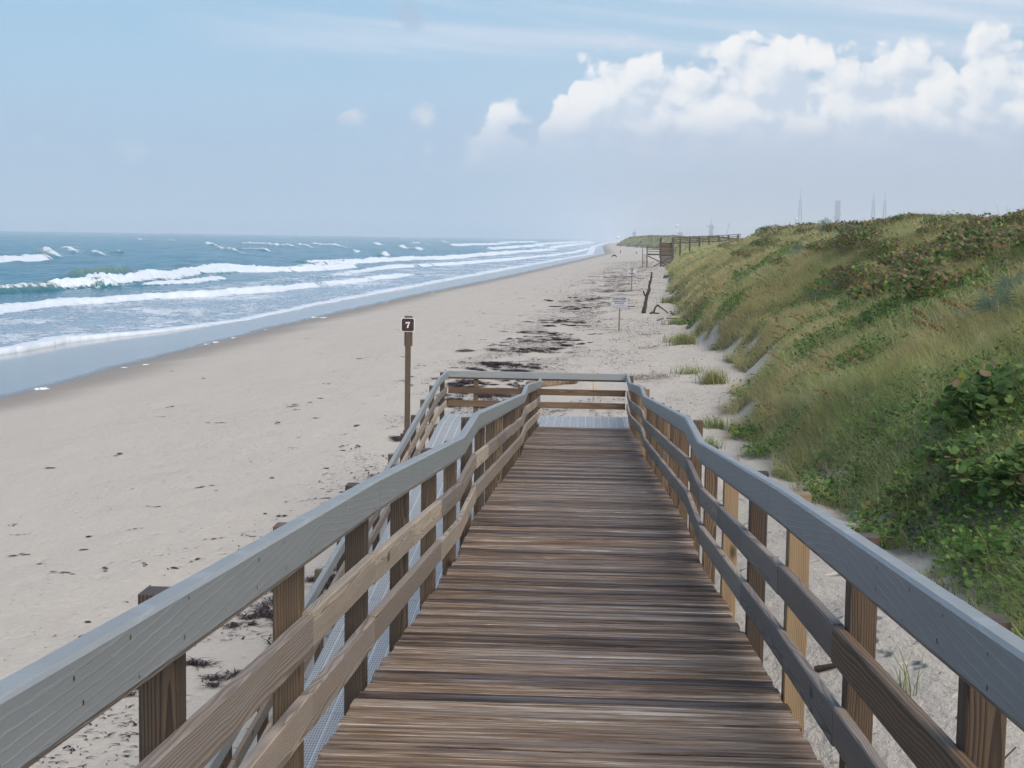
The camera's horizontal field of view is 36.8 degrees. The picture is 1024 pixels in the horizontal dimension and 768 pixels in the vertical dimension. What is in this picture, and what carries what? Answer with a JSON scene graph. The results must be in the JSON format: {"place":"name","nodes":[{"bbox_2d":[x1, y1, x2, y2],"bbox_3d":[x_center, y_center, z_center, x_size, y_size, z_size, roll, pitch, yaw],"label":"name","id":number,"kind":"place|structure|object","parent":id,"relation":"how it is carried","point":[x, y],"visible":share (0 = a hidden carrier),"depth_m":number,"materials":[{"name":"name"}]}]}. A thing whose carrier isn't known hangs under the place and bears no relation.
{"place":"outdoors","nodes":[
{"label":"outdoors","id":0,"kind":"place"},
{"bbox_2d":[0,230,622,353],"bbox_3d":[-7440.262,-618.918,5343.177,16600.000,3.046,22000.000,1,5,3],"label":"sea","id":1,"kind":"structure","parent":0,"point":[59,287],"depth_m":274.04,"materials":[{"name":"liquid"}]},
{"bbox_2d":[0,230,1023,767],"bbox_3d":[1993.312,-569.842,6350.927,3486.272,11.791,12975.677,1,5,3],"label":"ground","id":2,"kind":"structure","parent":0,"point":[98,406],"depth_m":43.08,"materials":[{"name":"sand"}]},
{"bbox_2d":[188,670,232,687],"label":"seaweed clump","id":3,"kind":"object","parent":2,"relation":"on","point":[213,684],"visible":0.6,"depth_m":18.94,"materials":[{"name":"plant"}]},
{"bbox_2d":[186,656,241,675],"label":"seaweed clump","id":4,"kind":"object","parent":2,"relation":"on","point":[199,663],"visible":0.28,"depth_m":19.53,"materials":[{"name":"plant"}]},
{"bbox_2d":[223,612,262,628],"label":"seaweed clump","id":5,"kind":"object","parent":2,"relation":"on","point":[250,617],"visible":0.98,"depth_m":21.68,"materials":[{"name":"plant"}]},
{"bbox_2d":[237,598,272,616],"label":"seaweed clump","id":6,"kind":"object","parent":2,"relation":"on","point":[263,603],"visible":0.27,"depth_m":22.71,"materials":[{"name":"plant"}]},
{"bbox_2d":[247,607,272,619],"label":"seaweed clump","id":7,"kind":"object","parent":2,"relation":"on","point":[270,611],"visible":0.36,"depth_m":22.29,"materials":[{"name":"plant"}]},
{"bbox_2d":[265,574,334,601],"bbox_3d":[-3.071,3.156,24.019,0.837,0.067,2.555,3,6,20],"label":"seaweed clump","id":8,"kind":"object","parent":2,"relation":"on","point":[329,581],"visible":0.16,"depth_m":24.10,"materials":[{"name":"plant"}]},
{"bbox_2d":[305,573,335,581],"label":"seaweed clump","id":9,"kind":"object","parent":2,"relation":"on","point":[311,578],"visible":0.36,"depth_m":24.54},
{"bbox_2d":[401,316,414,459],"bbox_3d":[-2.269,0.654,33.371,0.290,4.255,0.157,1,5,3],"label":"number sign","id":10,"kind":"object","parent":2,"relation":"on","point":[407,325],"visible":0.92,"depth_m":33.23,"materials":[{"name":"brown wood"}]},
{"bbox_2d":[445,384,481,387],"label":"seaweed clump","id":11,"kind":"object","parent":2,"relation":"on","point":[459,385],"visible":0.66,"depth_m":56.63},
{"bbox_2d":[455,379,485,383],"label":"seaweed clump","id":12,"kind":"object","parent":2,"relation":"on","point":[466,382],"visible":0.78,"depth_m":57.97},
{"bbox_2d":[434,393,515,397],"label":"seaweed clump","id":13,"kind":"object","parent":2,"relation":"on","point":[496,395],"visible":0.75,"depth_m":53.08,"materials":[{"name":"plant"}]},
{"bbox_2d":[460,393,510,400],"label":"seaweed clump","id":14,"kind":"object","parent":2,"relation":"on","point":[483,396],"visible":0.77,"depth_m":52.67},
{"bbox_2d":[465,348,521,351],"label":"seaweed clump","id":15,"kind":"object","parent":2,"relation":"on","point":[491,349],"visible":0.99,"depth_m":74.60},
{"bbox_2d":[0,261,1019,767],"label":"beach litter","id":16,"kind":"object","parent":2,"relation":"on","point":[468,413],"visible":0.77,"depth_m":72.35,"materials":[{"name":"plant"}]},
{"bbox_2d":[0,370,1023,767],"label":"boardwalk","id":17,"kind":"structure","parent":2,"relation":"on","point":[524,584],"depth_m":6.43,"materials":[{"name":"brown wood"}]},
{"bbox_2d":[499,369,529,371],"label":"seaweed clump","id":18,"kind":"object","parent":2,"relation":"on","point":[519,370],"visible":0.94,"depth_m":63.38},
{"bbox_2d":[501,361,540,367],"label":"seaweed clump","id":19,"kind":"object","parent":2,"relation":"on","point":[516,364],"visible":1,"depth_m":66.35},
{"bbox_2d":[510,363,541,369],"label":"seaweed clump","id":20,"kind":"object","parent":2,"relation":"on","point":[534,367],"visible":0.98,"depth_m":65.33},
{"bbox_2d":[518,350,575,352],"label":"seaweed clump","id":21,"kind":"object","parent":2,"relation":"on","point":[545,351],"visible":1,"depth_m":73.55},
{"bbox_2d":[525,380,577,386],"bbox_3d":[1.495,-0.079,57.199,0.391,0.375,2.875,6,7,40],"label":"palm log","id":22,"kind":"object","parent":2,"relation":"on","point":[548,383],"visible":0.41,"depth_m":57.06,"materials":[{"name":"wood"}]},
{"bbox_2d":[611,296,626,330],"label":"warning sign","id":23,"kind":"object","parent":2,"relation":"on","point":[619,302],"visible":1,"depth_m":90.68,"materials":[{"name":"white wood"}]},
{"bbox_2d":[628,268,635,288],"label":"warning sign","id":24,"kind":"object","parent":2,"relation":"on","point":[631,270],"visible":0.99,"depth_m":167.19,"materials":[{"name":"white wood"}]},
{"bbox_2d":[624,373,666,379],"bbox_3d":[5.083,-0.281,59.548,3.816,0.266,2.752,1,5,3],"label":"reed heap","id":25,"kind":"object","parent":2,"relation":"on","point":[637,376],"visible":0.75,"depth_m":59.47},
{"bbox_2d":[641,273,652,312],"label":"dead tree","id":26,"kind":"object","parent":2,"relation":"on","point":[644,307],"visible":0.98,"depth_m":111.48,"materials":[{"name":"brown wood"}]},
{"bbox_2d":[650,304,667,313],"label":"fallen branch","id":27,"kind":"object","parent":2,"relation":"on","point":[653,312],"visible":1,"depth_m":109.64,"materials":[{"name":"brown wood"}]},
{"bbox_2d":[656,288,685,302],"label":"grass tussock","id":28,"kind":"object","parent":2,"relation":"on","point":[665,300],"depth_m":127.20,"materials":[{"name":"green plant"}]},
{"bbox_2d":[650,371,691,377],"bbox_3d":[5.763,-0.349,60.261,2.218,0.208,2.733,0,5,-5],"label":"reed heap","id":29,"kind":"object","parent":2,"relation":"on","point":[662,374],"visible":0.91,"depth_m":60.49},
{"bbox_2d":[660,315,685,324],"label":"grass tussock","id":30,"kind":"object","parent":2,"relation":"on","point":[678,322],"depth_m":95.49,"materials":[{"name":"green plant"}]},
{"bbox_2d":[660,333,689,342],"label":"grass tussock","id":31,"kind":"object","parent":2,"relation":"on","point":[671,341],"depth_m":79.80,"materials":[{"name":"green plant"}]},
{"bbox_2d":[665,330,698,345],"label":"grass tussock","id":32,"kind":"object","parent":2,"relation":"on","point":[685,341],"depth_m":77.67,"materials":[{"name":"green plant"}]},
{"bbox_2d":[665,362,705,374],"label":"grass tussock","id":33,"kind":"object","parent":2,"relation":"on","point":[686,371],"depth_m":61.92,"materials":[{"name":"green plant"}]},
{"bbox_2d":[642,234,740,267],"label":"beach stairs","id":34,"kind":"structure","parent":2,"relation":"on","point":[663,249],"depth_m":302.60,"materials":[{"name":"brown wood"}]},
{"bbox_2d":[688,365,731,384],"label":"grass tussock","id":35,"kind":"object","parent":2,"relation":"on","point":[710,378],"depth_m":57.33,"materials":[{"name":"green plant"}]},
{"bbox_2d":[706,218,713,235],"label":"launch tower","id":36,"kind":"structure","parent":2,"relation":"on","point":[711,226],"depth_m":5143.03,"materials":[{"name":"metal"}]},
{"bbox_2d":[694,414,732,429],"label":"grass tussock","id":37,"kind":"object","parent":2,"relation":"on","point":[715,425],"depth_m":42.96,"materials":[{"name":"green plant"}]},
{"bbox_2d":[703,435,725,448],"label":"grass tussock","id":38,"kind":"object","parent":2,"relation":"on","point":[712,442],"depth_m":38.09,"materials":[{"name":"green plant"}]},
{"bbox_2d":[730,248,758,255],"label":"sea grape shrub","id":39,"kind":"object","parent":2,"relation":"on","point":[736,252],"visible":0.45,"depth_m":122.05,"materials":[{"name":"green plant"}]},
{"bbox_2d":[742,253,757,259],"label":"sea grape shrub","id":40,"kind":"object","parent":2,"relation":"on","point":[746,256],"visible":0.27,"depth_m":110.60,"materials":[{"name":"green plant"}]},
{"bbox_2d":[752,237,782,246],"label":"sea grape shrub","id":41,"kind":"object","parent":2,"relation":"on","point":[757,242],"visible":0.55,"depth_m":118.45,"materials":[{"name":"green plant"}]},
{"bbox_2d":[755,404,780,415],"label":"sea oat","id":42,"kind":"object","parent":2,"relation":"on","point":[767,406],"visible":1,"depth_m":34.46,"materials":[{"name":"beige plant"}]},
{"bbox_2d":[755,224,784,232],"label":"sea grape shrub","id":43,"kind":"object","parent":2,"relation":"on","point":[763,228],"visible":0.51,"depth_m":145.57,"materials":[{"name":"green plant"}]},
{"bbox_2d":[767,255,798,265],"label":"sea grape shrub","id":44,"kind":"object","parent":2,"relation":"on","point":[778,260],"visible":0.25,"depth_m":82.85,"materials":[{"name":"green plant"}]},
{"bbox_2d":[784,241,805,254],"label":"saw palmetto","id":45,"kind":"object","parent":2,"relation":"on","point":[796,247],"visible":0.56,"depth_m":84.79,"materials":[{"name":"green plant"}]},
{"bbox_2d":[798,193,801,222],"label":"lightning tower","id":46,"kind":"structure","parent":2,"relation":"on","point":[800,210],"depth_m":5122.21,"materials":[{"name":"metal"}]},
{"bbox_2d":[791,225,821,235],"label":"sea grape shrub","id":47,"kind":"object","parent":2,"relation":"on","point":[800,230],"visible":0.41,"depth_m":119.55,"materials":[{"name":"green plant"}]},
{"bbox_2d":[803,241,833,250],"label":"sea grape shrub","id":48,"kind":"object","parent":2,"relation":"on","point":[815,245],"visible":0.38,"depth_m":78.70,"materials":[{"name":"green plant"}]},
{"bbox_2d":[616,203,1023,639],"bbox_3d":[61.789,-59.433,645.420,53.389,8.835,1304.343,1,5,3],"label":"dune grass","id":49,"kind":"structure","parent":2,"relation":"on","point":[920,349],"depth_m":37.48,"materials":[{"name":"green plant"}]},
{"bbox_2d":[617,210,1023,638],"bbox_3d":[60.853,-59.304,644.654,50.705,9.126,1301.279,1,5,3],"label":"ground vine","id":50,"kind":"object","parent":2,"relation":"on","point":[919,504],"visible":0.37,"depth_m":26.87,"materials":[{"name":"green plant"}]},
{"bbox_2d":[814,663,835,671],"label":"twig","id":51,"kind":"object","parent":2,"relation":"on","point":[819,668],"visible":0.84,"depth_m":12.70,"materials":[{"name":"brown wood"}]},
{"bbox_2d":[814,389,838,416],"bbox_3d":[6.603,0.544,32.321,0.641,0.858,0.180,6,8,44],"label":"sea oat","id":52,"kind":"object","parent":2,"relation":"on","point":[824,392],"visible":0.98,"depth_m":32.34,"materials":[{"name":"beige plant"}]},
{"bbox_2d":[815,217,839,233],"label":"saw palmetto","id":53,"kind":"object","parent":2,"relation":"on","point":[824,222],"visible":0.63,"depth_m":98.77,"materials":[{"name":"green plant"}]},
{"bbox_2d":[818,365,849,395],"bbox_3d":[6.839,0.091,32.703,0.724,0.970,0.204,3,6,24],"label":"sea oat","id":54,"kind":"object","parent":2,"relation":"on","point":[830,368],"visible":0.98,"depth_m":32.71,"materials":[{"name":"beige plant"}]},
{"bbox_2d":[820,242,852,249],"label":"sea grape shrub","id":55,"kind":"object","parent":2,"relation":"on","point":[824,246],"visible":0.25,"depth_m":76.53,"materials":[{"name":"green plant"}]},
{"bbox_2d":[833,200,841,222],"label":"launch tower","id":56,"kind":"structure","parent":2,"relation":"on","point":[837,208],"depth_m":5115.26,"materials":[{"name":"metal"}]},
{"bbox_2d":[819,220,859,231],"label":"sea grape shrub","id":57,"kind":"object","parent":2,"relation":"on","point":[830,227],"visible":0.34,"depth_m":97.81,"materials":[{"name":"green plant"}]},
{"bbox_2d":[818,263,888,281],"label":"sea grape shrub","id":58,"kind":"object","parent":2,"relation":"on","point":[857,269],"visible":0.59,"depth_m":65.24,"materials":[{"name":"green plant"}]},
{"bbox_2d":[839,354,867,380],"bbox_3d":[7.273,-0.196,32.780,0.665,0.890,0.187,4,6,27],"label":"sea oat","id":59,"kind":"object","parent":2,"relation":"on","point":[851,357],"visible":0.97,"depth_m":32.78,"materials":[{"name":"beige plant"}]},
{"bbox_2d":[825,233,883,246],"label":"sea grape shrub","id":60,"kind":"object","parent":2,"relation":"on","point":[843,242],"visible":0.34,"depth_m":72.81,"materials":[{"name":"green plant"}]},
{"bbox_2d":[837,220,886,234],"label":"sea grape shrub","id":61,"kind":"object","parent":2,"relation":"on","point":[856,224],"visible":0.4,"depth_m":78.72,"materials":[{"name":"green plant"}]},
{"bbox_2d":[835,226,896,242],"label":"sea grape shrub","id":62,"kind":"object","parent":2,"relation":"on","point":[858,230],"visible":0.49,"depth_m":73.36,"materials":[{"name":"green plant"}]},
{"bbox_2d":[871,196,874,220],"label":"lightning tower","id":63,"kind":"structure","parent":2,"relation":"on","point":[872,210],"depth_m":5112.39,"materials":[{"name":"metal"}]},
{"bbox_2d":[845,281,904,298],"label":"sea grape shrub","id":64,"kind":"object","parent":2,"relation":"on","point":[857,290],"visible":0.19,"depth_m":49.50,"materials":[{"name":"green plant"}]},
{"bbox_2d":[853,237,913,250],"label":"sea grape shrub","id":65,"kind":"object","parent":2,"relation":"on","point":[882,242],"visible":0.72,"depth_m":68.57,"materials":[{"name":"green plant"}]},
{"bbox_2d":[882,190,885,217],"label":"lightning tower","id":66,"kind":"structure","parent":2,"relation":"on","point":[883,211],"depth_m":5110.04,"materials":[{"name":"metal"}]},
{"bbox_2d":[875,245,935,265],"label":"sea grape shrub","id":67,"kind":"object","parent":2,"relation":"on","point":[891,257],"visible":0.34,"depth_m":59.21,"materials":[{"name":"green plant"}]},
{"bbox_2d":[882,639,929,696],"bbox_3d":[2.869,2.117,11.415,0.551,0.545,0.781,1,5,3],"label":"grass tussock","id":68,"kind":"object","parent":2,"relation":"on","point":[905,680],"depth_m":11.46,"materials":[{"name":"green plant"}]},
{"bbox_2d":[888,212,925,222],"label":"sea grape shrub","id":69,"kind":"object","parent":2,"relation":"on","point":[902,216],"visible":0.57,"depth_m":77.96,"materials":[{"name":"green plant"}]},
{"bbox_2d":[886,479,942,500],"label":"sea grape shrub","id":70,"kind":"object","parent":2,"relation":"on","point":[895,488],"visible":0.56,"depth_m":20.86,"materials":[{"name":"green plant"}]},
{"bbox_2d":[904,244,932,255],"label":"sea grape shrub","id":71,"kind":"object","parent":2,"relation":"on","point":[910,248],"visible":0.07,"depth_m":60.47,"materials":[{"name":"green plant"}]},
{"bbox_2d":[912,307,929,340],"bbox_3d":[9.015,-1.185,33.987,0.782,1.047,0.220,-3,7,-39],"label":"sea oat","id":72,"kind":"object","parent":2,"relation":"on","point":[916,310],"visible":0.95,"depth_m":33.97,"materials":[{"name":"beige plant"}]},
{"bbox_2d":[871,267,973,296],"bbox_3d":[11.603,-2.736,42.396,3.354,1.022,3.332,-2,6,-25],"label":"sea grape shrub","id":73,"kind":"object","parent":2,"relation":"on","point":[916,285],"visible":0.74,"depth_m":41.94,"materials":[{"name":"green plant"}]},
{"bbox_2d":[914,239,936,246],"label":"sea grape shrub","id":74,"kind":"object","parent":2,"relation":"on","point":[932,242],"visible":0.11,"depth_m":61.77,"materials":[{"name":"green plant"}]},
{"bbox_2d":[901,264,960,283],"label":"sea grape shrub","id":75,"kind":"object","parent":2,"relation":"on","point":[914,270],"visible":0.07,"depth_m":45.57,"materials":[{"name":"green plant"}]},
{"bbox_2d":[889,253,974,273],"bbox_3d":[13.977,-3.696,48.989,3.923,0.920,3.918,2,6,13],"label":"sea grape shrub","id":76,"kind":"object","parent":2,"relation":"on","point":[910,263],"visible":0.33,"depth_m":48.47,"materials":[{"name":"green plant"}]},
{"bbox_2d":[917,321,948,354],"bbox_3d":[8.700,-0.862,31.818,0.679,0.882,0.214,4,6,29],"label":"sea oat","id":77,"kind":"object","parent":2,"relation":"on","point":[922,322],"visible":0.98,"depth_m":31.80,"materials":[{"name":"beige plant"}]},
{"bbox_2d":[919,215,953,224],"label":"sea grape shrub","id":78,"kind":"object","parent":2,"relation":"on","point":[941,219],"visible":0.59,"depth_m":72.66,"materials":[{"name":"green plant"}]},
{"bbox_2d":[914,564,959,594],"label":"grass tussock","id":79,"kind":"object","parent":2,"relation":"on","point":[942,582],"depth_m":15.28,"materials":[{"name":"green plant"}]},
{"bbox_2d":[923,265,951,295],"bbox_3d":[10.805,-2.489,39.120,0.777,1.040,0.218,4,6,28],"label":"sea oat","id":80,"kind":"object","parent":2,"relation":"on","point":[934,268],"visible":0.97,"depth_m":39.14,"materials":[{"name":"beige plant"}]},
{"bbox_2d":[905,244,972,263],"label":"sea grape shrub","id":81,"kind":"object","parent":2,"relation":"on","point":[930,249],"visible":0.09,"depth_m":50.73,"materials":[{"name":"green plant"}]},
{"bbox_2d":[915,222,963,233],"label":"sea grape shrub","id":82,"kind":"object","parent":2,"relation":"on","point":[933,227],"visible":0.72,"depth_m":68.26,"materials":[{"name":"green plant"}]},
{"bbox_2d":[940,298,972,329],"bbox_3d":[9.193,-1.229,31.900,0.824,1.093,0.191,-1,6,-19],"label":"sea oat","id":83,"kind":"object","parent":2,"relation":"on","point":[955,304],"visible":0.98,"depth_m":31.84,"materials":[{"name":"beige plant"}]},
{"bbox_2d":[947,213,976,220],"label":"sea grape shrub","id":84,"kind":"object","parent":2,"relation":"on","point":[957,216],"visible":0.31,"depth_m":73.46,"materials":[{"name":"green plant"}]},
{"bbox_2d":[924,429,1017,467],"bbox_3d":[6.154,0.879,20.285,1.431,0.622,1.443,6,7,41],"label":"sea grape shrub","id":85,"kind":"object","parent":2,"relation":"on","point":[940,452],"visible":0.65,"depth_m":20.15,"materials":[{"name":"green plant"}]},
{"bbox_2d":[942,450,1004,491],"bbox_3d":[5.815,1.053,18.513,1.280,0.598,1.269,-2,6,-30],"label":"sea grape shrub","id":86,"kind":"object","parent":2,"relation":"on","point":[969,468],"visible":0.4,"depth_m":18.40,"materials":[{"name":"green plant"}]},
{"bbox_2d":[933,224,1013,245],"bbox_3d":[16.410,-4.929,53.069,3.693,1.184,3.670,-2,6,-29],"label":"sea grape shrub","id":87,"kind":"object","parent":2,"relation":"on","point":[958,236],"visible":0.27,"depth_m":52.87,"materials":[{"name":"green plant"}]},
{"bbox_2d":[929,366,1023,432],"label":"sea grape shrub","id":88,"kind":"object","parent":2,"relation":"on","point":[946,400],"visible":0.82,"depth_m":22.12,"materials":[{"name":"green plant"}]},
{"bbox_2d":[953,249,1000,262],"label":"sea grape shrub","id":89,"kind":"object","parent":2,"relation":"on","point":[960,256],"visible":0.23,"depth_m":43.98,"materials":[{"name":"green plant"}]},
{"bbox_2d":[935,235,1020,260],"bbox_3d":[13.697,-3.786,44.105,3.052,0.949,3.033,-1,6,-17],"label":"sea grape shrub","id":90,"kind":"object","parent":2,"relation":"on","point":[959,243],"visible":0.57,"depth_m":43.71,"materials":[{"name":"green plant"}]},
{"bbox_2d":[950,282,1017,321],"bbox_3d":[10.681,-1.707,33.994,1.844,1.153,1.863,-3,7,-37],"label":"saw palmetto","id":91,"kind":"object","parent":2,"relation":"on","point":[989,304],"visible":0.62,"depth_m":33.84,"materials":[{"name":"green plant"}]},
{"bbox_2d":[953,215,1015,231],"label":"sea grape shrub","id":92,"kind":"object","parent":2,"relation":"on","point":[975,222],"visible":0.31,"depth_m":62.91,"materials":[{"name":"green plant"}]},
{"bbox_2d":[957,230,1016,249],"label":"sea grape shrub","id":93,"kind":"object","parent":2,"relation":"on","point":[983,232],"visible":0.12,"depth_m":48.60,"materials":[{"name":"green plant"}]},
{"bbox_2d":[974,285,1001,304],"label":"sea oat","id":94,"kind":"object","parent":2,"relation":"on","point":[985,288],"visible":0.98,"depth_m":33.08,"materials":[{"name":"beige plant"}]},
{"bbox_2d":[964,545,1022,569],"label":"sea grape shrub","id":95,"kind":"object","parent":2,"relation":"on","point":[978,560],"visible":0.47,"depth_m":15.31,"materials":[{"name":"green plant"}]},
{"bbox_2d":[965,362,1023,398],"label":"sea grape shrub","id":96,"kind":"object","parent":2,"relation":"on","point":[998,368],"visible":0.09,"depth_m":24.33,"materials":[{"name":"green plant"}]},
{"bbox_2d":[983,241,1010,269],"bbox_3d":[12.478,-3.160,39.607,0.780,1.035,0.181,4,6,30],"label":"sea oat","id":97,"kind":"object","parent":2,"relation":"on","point":[998,246],"visible":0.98,"depth_m":39.56,"materials":[{"name":"beige plant"}]},
{"bbox_2d":[976,231,1020,250],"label":"sea grape shrub","id":98,"kind":"object","parent":2,"relation":"on","point":[1012,235],"visible":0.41,"depth_m":43.55,"materials":[{"name":"green plant"}]},
{"bbox_2d":[975,267,1023,294],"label":"saw palmetto","id":99,"kind":"object","parent":2,"relation":"on","point":[1008,281],"visible":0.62,"depth_m":35.52,"materials":[{"name":"green plant"}]},
{"bbox_2d":[977,442,1023,498],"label":"sea grape shrub","id":100,"kind":"object","parent":2,"relation":"on","point":[1009,463],"visible":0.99,"depth_m":17.12,"materials":[{"name":"green plant"}]},
{"bbox_2d":[979,227,1023,237],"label":"sea grape shrub","id":101,"kind":"object","parent":2,"relation":"on","point":[1017,230],"visible":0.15,"depth_m":49.22,"materials":[{"name":"green plant"}]},
{"bbox_2d":[985,220,1023,230],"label":"sea grape shrub","id":102,"kind":"object","parent":2,"relation":"on","point":[1014,224],"visible":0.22,"depth_m":53.99,"materials":[{"name":"green plant"}]},
{"bbox_2d":[989,214,1021,225],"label":"sea grape shrub","id":103,"kind":"object","parent":2,"relation":"on","point":[993,222],"visible":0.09,"depth_m":61.55,"materials":[{"name":"green plant"}]},
{"bbox_2d":[996,208,1023,225],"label":"sea grape shrub","id":104,"kind":"object","parent":2,"relation":"on","point":[1019,213],"visible":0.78,"depth_m":55.17,"materials":[{"name":"green plant"}]},
{"bbox_2d":[1009,230,1023,247],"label":"sea grape shrub","id":105,"kind":"object","parent":2,"relation":"on","point":[1020,237],"visible":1,"depth_m":41.10,"materials":[{"name":"green plant"}]},
{"bbox_2d":[0,0,1023,239],"label":"sky","id":106,"kind":"structure","parent":0,"point":[524,119],"materials":[{"name":"blue"}]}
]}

